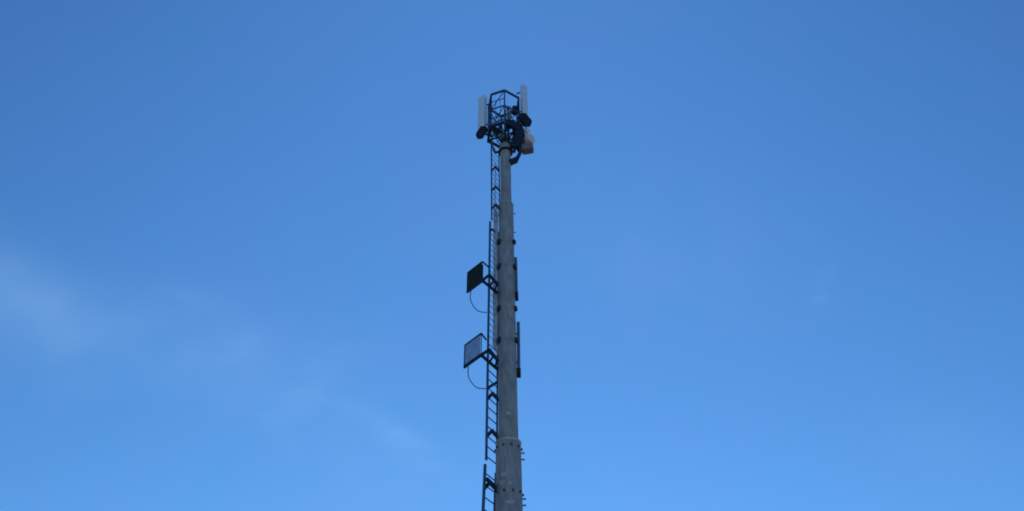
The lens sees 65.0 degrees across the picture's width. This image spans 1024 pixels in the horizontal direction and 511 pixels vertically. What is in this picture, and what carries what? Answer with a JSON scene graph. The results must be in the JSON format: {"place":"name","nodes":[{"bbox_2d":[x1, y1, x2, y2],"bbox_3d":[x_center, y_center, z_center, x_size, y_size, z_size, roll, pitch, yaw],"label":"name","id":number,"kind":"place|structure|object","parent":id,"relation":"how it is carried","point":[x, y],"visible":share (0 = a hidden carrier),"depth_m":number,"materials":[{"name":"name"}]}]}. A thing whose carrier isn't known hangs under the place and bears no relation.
{"place":"outdoors","nodes":[
{"label":"outdoors","id":0,"kind":"place"},
{"bbox_2d":[0,0,1023,510],"label":"sky","id":1,"kind":"structure","parent":0,"point":[769,254],"materials":[{"name":"blue"}]},
{"label":"ground","id":2,"kind":"structure","parent":0,"visible":0},
{"bbox_2d":[487,89,525,510],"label":"cell tower","id":3,"kind":"structure","parent":2,"relation":"on","point":[508,494],"depth_m":29.75,"materials":[{"name":"metal"}]},
{"bbox_2d":[463,333,498,388],"bbox_3d":[-1.111,3.811,28.689,1.303,2.107,1.351,-1,-40,0],"label":"flat panel antenna","id":4,"kind":"object","parent":3,"relation":"attached to","point":[472,354],"visible":1,"depth_m":28.97,"materials":[{"name":"metal"}]},
{"bbox_2d":[466,261,498,312],"bbox_3d":[-0.957,1.355,30.939,0.983,2.193,1.446,28,-48,-30],"label":"flat panel antenna","id":5,"kind":"object","parent":3,"relation":"attached to","point":[475,278],"visible":1,"depth_m":31.03,"materials":[{"name":"metal"}]},
{"bbox_2d":[476,126,492,138],"bbox_3d":[-1.255,-5.652,37.024,0.843,0.723,0.442,8,-41,-10],"label":"radio unit","id":6,"kind":"object","parent":3,"relation":"attached to","point":[481,132],"visible":1,"depth_m":36.88,"materials":[{"name":"metal"}]},
{"bbox_2d":[478,95,494,137],"bbox_3d":[-1.207,-6.546,37.817,0.788,2.806,0.383,-1,-40,0],"label":"panel antenna","id":7,"kind":"object","parent":3,"relation":"attached to","point":[482,110],"visible":0.81,"depth_m":37.87,"materials":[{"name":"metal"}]},
{"bbox_2d":[481,142,499,510],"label":"mast ladder","id":8,"kind":"object","parent":3,"relation":"attached to","point":[491,484],"visible":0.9,"depth_m":28.49,"materials":[{"name":"metal"}]},
{"bbox_2d":[492,162,498,354],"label":"feeder cables","id":9,"kind":"object","parent":3,"relation":"attached to","point":[495,301],"visible":0.9,"depth_m":31.92,"materials":[{"name":"black rubber"}]},
{"bbox_2d":[494,117,514,142],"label":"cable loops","id":10,"kind":"object","parent":3,"relation":"attached to","point":[503,140],"visible":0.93,"depth_m":36.78,"materials":[{"name":"rubber"}]},
{"bbox_2d":[507,106,510,119],"bbox_3d":[-0.142,-6.556,38.445,0.225,1.731,0.211,10,-41,-12],"label":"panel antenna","id":11,"kind":"object","parent":3,"relation":"attached to","point":[508,115],"visible":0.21,"depth_m":38.59,"materials":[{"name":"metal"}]},
{"bbox_2d":[505,119,515,128],"bbox_3d":[-0.072,-5.960,37.194,0.499,0.400,0.700,-1,-40,0],"label":"radio unit","id":12,"kind":"object","parent":3,"relation":"attached to","point":[512,122],"visible":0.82,"depth_m":36.98,"materials":[{"name":"metal"}]},
{"bbox_2d":[510,105,517,115],"bbox_3d":[0.121,-6.896,38.292,0.359,0.480,0.341,9,-41,-11],"label":"radio unit","id":13,"kind":"object","parent":3,"relation":"attached to","point":[514,108],"visible":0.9,"depth_m":38.18,"materials":[{"name":"metal"}]},
{"bbox_2d":[510,135,519,149],"bbox_3d":[0.146,-5.115,36.648,0.487,0.701,0.471,-1,-40,0],"label":"radio unit","id":14,"kind":"object","parent":3,"relation":"attached to","point":[515,141],"visible":1,"depth_m":36.44,"materials":[{"name":"metal"}]},
{"bbox_2d":[514,257,517,300],"bbox_3d":[0.150,0.915,31.930,0.177,2.023,0.280,-1,-40,0],"label":"slim antenna","id":15,"kind":"object","parent":3,"relation":"attached to","point":[516,281],"visible":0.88,"depth_m":31.68,"materials":[{"name":"metal"}]},
{"bbox_2d":[516,322,520,377],"bbox_3d":[0.212,3.467,29.788,0.198,2.309,0.280,-1,-40,0],"label":"slim antenna","id":16,"kind":"object","parent":3,"relation":"attached to","point":[518,353],"visible":0.96,"depth_m":29.55,"materials":[{"name":"metal"}]},
{"bbox_2d":[512,123,524,137],"bbox_3d":[0.296,-5.718,37.148,0.631,1.000,0.485,-1,-40,0],"label":"radio unit","id":17,"kind":"object","parent":3,"relation":"attached to","point":[517,132],"visible":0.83,"depth_m":36.95,"materials":[{"name":"metal"}]},
{"bbox_2d":[516,84,527,122],"bbox_3d":[0.418,-7.239,38.508,0.671,2.761,0.337,-1,-40,0],"label":"panel antenna","id":18,"kind":"object","parent":3,"relation":"attached to","point":[523,98],"visible":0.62,"depth_m":38.61,"materials":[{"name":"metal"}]},
{"bbox_2d":[517,113,531,126],"bbox_3d":[0.545,-6.329,37.635,0.772,0.803,0.521,-1,-40,0],"label":"radio unit","id":19,"kind":"object","parent":3,"relation":"attached to","point":[525,120],"visible":0.97,"depth_m":37.45,"materials":[{"name":"metal"}]},
{"bbox_2d":[524,127,530,133],"bbox_3d":[0.625,-5.798,37.426,0.511,0.394,0.160,-1,-40,0],"label":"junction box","id":20,"kind":"object","parent":3,"relation":"attached to","point":[526,130],"visible":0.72,"depth_m":37.34,"materials":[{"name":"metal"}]},
{"bbox_2d":[521,133,534,154],"bbox_3d":[0.624,-5.078,36.869,0.800,1.119,0.582,-19,-43,20],"label":"microwave dish","id":21,"kind":"object","parent":3,"relation":"attached to","point":[527,147],"visible":0.94,"depth_m":36.51,"materials":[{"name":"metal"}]}
]}

